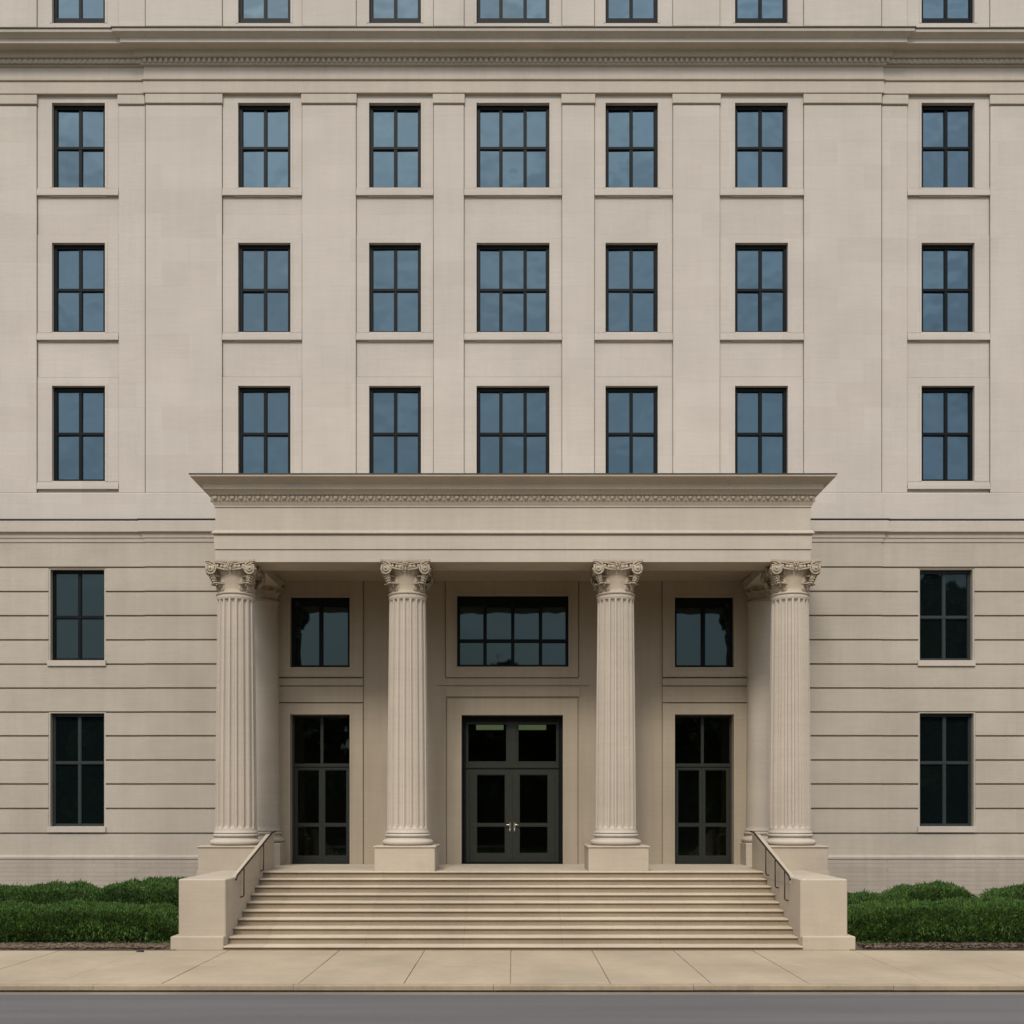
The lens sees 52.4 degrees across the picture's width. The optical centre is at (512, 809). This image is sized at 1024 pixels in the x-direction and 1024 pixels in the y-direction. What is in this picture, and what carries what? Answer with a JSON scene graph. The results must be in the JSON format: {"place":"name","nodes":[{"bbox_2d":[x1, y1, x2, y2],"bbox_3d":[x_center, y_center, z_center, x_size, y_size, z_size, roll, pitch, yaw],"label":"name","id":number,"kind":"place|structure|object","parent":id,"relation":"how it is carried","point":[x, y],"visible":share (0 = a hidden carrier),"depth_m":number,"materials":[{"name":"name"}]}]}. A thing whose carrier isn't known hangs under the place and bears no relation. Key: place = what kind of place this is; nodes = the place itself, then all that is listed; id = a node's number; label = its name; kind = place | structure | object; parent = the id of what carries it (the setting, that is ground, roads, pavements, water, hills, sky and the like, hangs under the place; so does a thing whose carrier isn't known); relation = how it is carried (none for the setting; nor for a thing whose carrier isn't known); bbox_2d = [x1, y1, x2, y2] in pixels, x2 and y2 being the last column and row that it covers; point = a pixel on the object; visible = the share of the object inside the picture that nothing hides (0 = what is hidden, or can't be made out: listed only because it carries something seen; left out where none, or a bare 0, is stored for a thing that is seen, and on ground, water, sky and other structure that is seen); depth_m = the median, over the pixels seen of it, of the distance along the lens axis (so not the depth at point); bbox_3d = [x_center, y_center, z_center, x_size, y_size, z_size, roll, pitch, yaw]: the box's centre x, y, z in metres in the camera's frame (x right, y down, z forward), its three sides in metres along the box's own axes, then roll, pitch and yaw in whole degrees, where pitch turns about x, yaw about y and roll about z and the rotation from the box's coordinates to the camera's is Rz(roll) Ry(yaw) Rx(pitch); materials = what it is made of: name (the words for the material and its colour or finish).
{"place":"outdoors","nodes":[
{"label":"outdoors","id":0,"kind":"place"},
{"bbox_2d":[0,930,175,950],"bbox_3d":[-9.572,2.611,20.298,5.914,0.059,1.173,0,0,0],"label":"mulch","id":1,"kind":"object","parent":0,"point":[98,945],"visible":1,"depth_m":19.96,"materials":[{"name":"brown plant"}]},
{"bbox_2d":[0,878,102,905],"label":"hedge","id":2,"kind":"object","parent":1,"relation":"on","point":[49,892],"visible":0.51,"depth_m":22.91,"materials":[{"name":"green plant"}]},
{"bbox_2d":[0,897,178,942],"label":"hedge","id":3,"kind":"object","parent":1,"relation":"on","point":[77,920],"visible":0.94,"depth_m":20.52,"materials":[{"name":"green plant"}]},
{"bbox_2d":[89,875,187,908],"bbox_3d":[-8.151,2.058,23.423,2.570,1.320,1.638,0,0,0],"label":"hedge","id":4,"kind":"object","parent":1,"relation":"on","point":[154,890],"visible":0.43,"depth_m":22.86,"materials":[{"name":"green plant"}]},
{"bbox_2d":[0,949,1023,984],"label":"pavement","id":5,"kind":"structure","parent":0,"point":[955,966],"depth_m":17.72,"materials":[{"name":"concrete"}]},
{"bbox_2d":[0,0,1023,897],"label":"office building","id":6,"kind":"structure","parent":5,"relation":"on","point":[510,434],"depth_m":26.00,"materials":[{"name":"stone"}]},
{"bbox_2d":[47,714,105,831],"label":"window","id":7,"kind":"structure","parent":6,"relation":"in","point":[78,739],"depth_m":26.22,"materials":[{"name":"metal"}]},
{"bbox_2d":[47,571,106,665],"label":"window","id":8,"kind":"structure","parent":6,"relation":"in","point":[78,596],"depth_m":26.22,"materials":[{"name":"glass"}]},
{"bbox_2d":[37,106,118,197],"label":"window","id":9,"kind":"structure","parent":6,"relation":"in","point":[79,131],"depth_m":26.21,"materials":[{"name":"glass"}]},
{"bbox_2d":[37,245,118,341],"bbox_3d":[-10.900,-12.980,26.144,2.042,2.470,0.242,0,0,0],"label":"window","id":10,"kind":"structure","parent":6,"relation":"in","point":[79,270],"depth_m":26.21,"materials":[{"name":"glass"}]},
{"bbox_2d":[37,388,118,490],"bbox_3d":[-10.900,-9.321,26.144,2.042,2.620,0.242,0,0,0],"label":"window","id":11,"kind":"structure","parent":6,"relation":"in","point":[79,413],"depth_m":26.22,"materials":[{"name":"glass"}]},
{"bbox_2d":[54,0,104,22],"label":"window","id":12,"kind":"structure","parent":6,"relation":"in","point":[65,11],"depth_m":26.21,"materials":[{"name":"glass"}]},
{"bbox_2d":[222,106,301,197],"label":"window","id":13,"kind":"structure","parent":6,"relation":"in","point":[264,131],"depth_m":26.18,"materials":[{"name":"glass"}]},
{"bbox_2d":[222,245,301,341],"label":"window","id":14,"kind":"structure","parent":6,"relation":"in","point":[264,270],"depth_m":26.18,"materials":[{"name":"glass"}]},
{"bbox_2d":[239,0,289,22],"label":"window","id":15,"kind":"structure","parent":6,"relation":"in","point":[250,11],"depth_m":26.18,"materials":[{"name":"glass"}]},
{"bbox_2d":[239,388,289,472],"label":"window","id":16,"kind":"structure","parent":6,"relation":"in","point":[264,413],"depth_m":26.18,"materials":[{"name":"glass"}]},
{"bbox_2d":[295,767,321,860],"bbox_3d":[-5.164,0.103,26.265,0.687,2.386,0.050,0,0,0],"label":"door leaf","id":17,"kind":"structure","parent":6,"relation":"in","point":[297,857],"depth_m":26.24,"materials":[{"name":"grey metal"}]},
{"bbox_2d":[291,598,349,666],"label":"window","id":18,"kind":"structure","parent":6,"relation":"in","point":[320,627],"depth_m":26.14,"materials":[{"name":"glass"}]},
{"bbox_2d":[322,767,348,860],"bbox_3d":[-4.473,0.103,26.265,0.687,2.386,0.050,0,0,0],"label":"door leaf","id":19,"kind":"structure","parent":6,"relation":"in","point":[324,857],"depth_m":26.24,"materials":[{"name":"grey metal"}]},
{"bbox_2d":[356,106,433,197],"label":"window","id":20,"kind":"structure","parent":6,"relation":"in","point":[395,131],"depth_m":26.19,"materials":[{"name":"glass"}]},
{"bbox_2d":[356,245,433,341],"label":"window","id":21,"kind":"structure","parent":6,"relation":"in","point":[395,270],"depth_m":26.18,"materials":[{"name":"glass"}]},
{"bbox_2d":[370,0,420,22],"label":"window","id":22,"kind":"structure","parent":6,"relation":"in","point":[381,11],"depth_m":26.18,"materials":[{"name":"glass"}]},
{"bbox_2d":[370,388,420,472],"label":"window","id":23,"kind":"structure","parent":6,"relation":"in","point":[395,413],"depth_m":26.18,"materials":[{"name":"glass"}]},
{"bbox_2d":[470,770,511,861],"bbox_3d":[-0.559,0.141,26.271,1.076,2.324,0.128,0,0,0],"label":"door leaf","id":24,"kind":"structure","parent":6,"relation":"in","point":[474,856],"depth_m":26.29,"materials":[{"name":"grey metal"}]},
{"bbox_2d":[457,596,567,666],"bbox_3d":[-0.006,-4.469,26.147,2.786,1.785,0.095,0,0,0],"label":"window","id":25,"kind":"structure","parent":6,"relation":"in","point":[493,631],"depth_m":26.14,"materials":[{"name":"glass"}]},
{"bbox_2d":[477,0,548,22],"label":"window","id":26,"kind":"structure","parent":6,"relation":"in","point":[488,11],"depth_m":26.18,"materials":[{"name":"glass"}]},
{"bbox_2d":[464,106,561,197],"bbox_3d":[0.000,-16.522,26.109,2.442,2.354,0.242,0,0,0],"label":"window","id":27,"kind":"structure","parent":6,"relation":"in","point":[513,141],"depth_m":26.18,"materials":[{"name":"glass"}]},
{"bbox_2d":[464,245,561,341],"bbox_3d":[0.000,-12.962,26.109,2.442,2.467,0.242,0,0,0],"label":"window","id":28,"kind":"structure","parent":6,"relation":"in","point":[513,280],"depth_m":26.18,"materials":[{"name":"glass"}]},
{"bbox_2d":[477,388,548,472],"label":"window","id":29,"kind":"structure","parent":6,"relation":"in","point":[513,423],"depth_m":26.18,"materials":[{"name":"glass"}]},
{"bbox_2d":[512,770,554,861],"bbox_3d":[0.521,0.141,26.271,1.076,2.324,0.128,0,0,0],"label":"door leaf","id":30,"kind":"structure","parent":6,"relation":"in","point":[517,856],"depth_m":26.29,"materials":[{"name":"grey metal"}]},
{"bbox_2d":[606,0,656,22],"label":"window","id":31,"kind":"structure","parent":6,"relation":"in","point":[617,11],"depth_m":26.18,"materials":[{"name":"glass"}]},
{"bbox_2d":[606,388,656,472],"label":"window","id":32,"kind":"structure","parent":6,"relation":"in","point":[631,413],"depth_m":26.18,"materials":[{"name":"glass"}]},
{"bbox_2d":[594,106,672,197],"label":"window","id":33,"kind":"structure","parent":6,"relation":"in","point":[631,131],"depth_m":26.18,"materials":[{"name":"glass"}]},
{"bbox_2d":[594,245,672,341],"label":"window","id":34,"kind":"structure","parent":6,"relation":"in","point":[631,270],"depth_m":26.18,"materials":[{"name":"glass"}]},
{"bbox_2d":[675,767,701,860],"bbox_3d":[4.433,0.103,26.265,0.680,2.386,0.050,0,0,0],"label":"door leaf","id":35,"kind":"structure","parent":6,"relation":"in","point":[677,857],"depth_m":26.24,"materials":[{"name":"grey metal"}]},
{"bbox_2d":[675,598,732,666],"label":"window","id":36,"kind":"structure","parent":6,"relation":"in","point":[703,626],"depth_m":26.15,"materials":[{"name":"glass"}]},
{"bbox_2d":[702,767,728,860],"bbox_3d":[5.117,0.103,26.265,0.680,2.386,0.050,0,0,0],"label":"door leaf","id":37,"kind":"structure","parent":6,"relation":"in","point":[704,857],"depth_m":26.24,"materials":[{"name":"grey metal"}]},
{"bbox_2d":[735,0,786,22],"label":"window","id":38,"kind":"structure","parent":6,"relation":"in","point":[746,11],"depth_m":26.18,"materials":[{"name":"glass"}]},
{"bbox_2d":[735,388,786,472],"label":"window","id":39,"kind":"structure","parent":6,"relation":"in","point":[760,413],"depth_m":26.18,"materials":[{"name":"glass"}]},
{"bbox_2d":[720,106,803,197],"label":"window","id":40,"kind":"structure","parent":6,"relation":"in","point":[760,131],"depth_m":26.18,"materials":[{"name":"glass"}]},
{"bbox_2d":[720,245,803,341],"bbox_3d":[6.225,-12.962,26.109,2.092,2.467,0.242,0,0,0],"label":"window","id":41,"kind":"structure","parent":6,"relation":"in","point":[760,270],"depth_m":26.18,"materials":[{"name":"glass"}]},
{"bbox_2d":[917,571,975,665],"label":"window","id":42,"kind":"structure","parent":6,"relation":"in","point":[944,595],"depth_m":26.23,"materials":[{"name":"glass"}]},
{"bbox_2d":[922,0,972,22],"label":"window","id":43,"kind":"structure","parent":6,"relation":"in","point":[933,11],"depth_m":26.21,"materials":[{"name":"glass"}]},
{"bbox_2d":[918,714,976,831],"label":"window","id":44,"kind":"structure","parent":6,"relation":"in","point":[945,739],"depth_m":26.22,"materials":[{"name":"glass"}]},
{"bbox_2d":[907,106,989,197],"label":"window","id":45,"kind":"structure","parent":6,"relation":"in","point":[947,131],"depth_m":26.21,"materials":[{"name":"glass"}]},
{"bbox_2d":[907,245,989,341],"bbox_3d":[10.912,-12.980,26.144,2.067,2.470,0.242,0,0,0],"label":"window","id":46,"kind":"structure","parent":6,"relation":"in","point":[947,270],"depth_m":26.21,"materials":[{"name":"glass"}]},
{"bbox_2d":[907,388,989,490],"bbox_3d":[10.912,-9.321,26.144,2.067,2.620,0.242,0,0,0],"label":"window","id":47,"kind":"structure","parent":6,"relation":"in","point":[947,413],"depth_m":26.22,"materials":[{"name":"glass"}]},
{"bbox_2d":[171,834,854,949],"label":"staircase","id":48,"kind":"structure","parent":5,"relation":"on","point":[512,910],"depth_m":21.03,"materials":[{"name":"stone"}]},
{"bbox_2d":[235,831,275,897],"bbox_3d":[-5.450,1.117,22.044,0.098,1.296,3.414,0,0,0],"label":"handrail","id":49,"kind":"object","parent":48,"relation":"attached to","point":[252,856],"visible":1,"depth_m":21.25,"materials":[{"name":"brown metal"}]},
{"bbox_2d":[750,831,790,900],"bbox_3d":[5.450,1.144,22.044,0.098,1.349,3.414,0,0,0],"label":"handrail","id":50,"kind":"object","parent":48,"relation":"attached to","point":[773,856],"visible":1,"depth_m":21.49,"materials":[{"name":"brown metal"}]},
{"bbox_2d":[0,995,1023,1023],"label":"road","id":51,"kind":"structure","parent":0,"point":[511,1009],"depth_m":14.46,"materials":[{"name":"grey asphalt"}]},
{"bbox_2d":[848,930,1023,950],"bbox_3d":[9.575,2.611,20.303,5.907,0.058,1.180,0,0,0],"label":"mulch","id":52,"kind":"object","parent":0,"point":[974,945],"visible":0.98,"depth_m":19.95,"materials":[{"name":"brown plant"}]},
{"bbox_2d":[847,888,889,929],"bbox_3d":[7.752,2.204,23.456,1.684,1.050,1.615,0,0,0],"label":"hedge","id":53,"kind":"object","parent":52,"relation":"on","point":[863,896],"visible":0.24,"depth_m":23.06,"materials":[{"name":"green plant"}]},
{"bbox_2d":[881,879,977,901],"bbox_3d":[9.360,2.099,23.398,2.217,1.257,1.707,0,0,0],"label":"hedge","id":54,"kind":"object","parent":52,"relation":"on","point":[933,890],"visible":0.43,"depth_m":22.92,"materials":[{"name":"green plant"}]},
{"bbox_2d":[847,893,1023,942],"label":"hedge","id":55,"kind":"object","parent":52,"relation":"on","point":[989,918],"visible":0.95,"depth_m":20.52,"materials":[{"name":"green plant"}]},
{"bbox_2d":[976,881,1023,900],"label":"hedge","id":56,"kind":"object","parent":52,"relation":"on","point":[1016,890],"visible":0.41,"depth_m":23.17,"materials":[{"name":"green plant"}]},
{"label":"ground","id":57,"kind":"structure","parent":0,"visible":0},
{"bbox_2d":[0,983,1023,991],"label":"kerb","id":58,"kind":"structure","parent":57,"relation":"on","point":[790,987],"depth_m":15.85,"materials":[{"name":"concrete"}]},
{"bbox_2d":[0,992,1023,994],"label":"gutter","id":59,"kind":"object","parent":57,"relation":"on","point":[511,993],"visible":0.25,"depth_m":15.74,"materials":[{"name":"concrete"}]}
]}

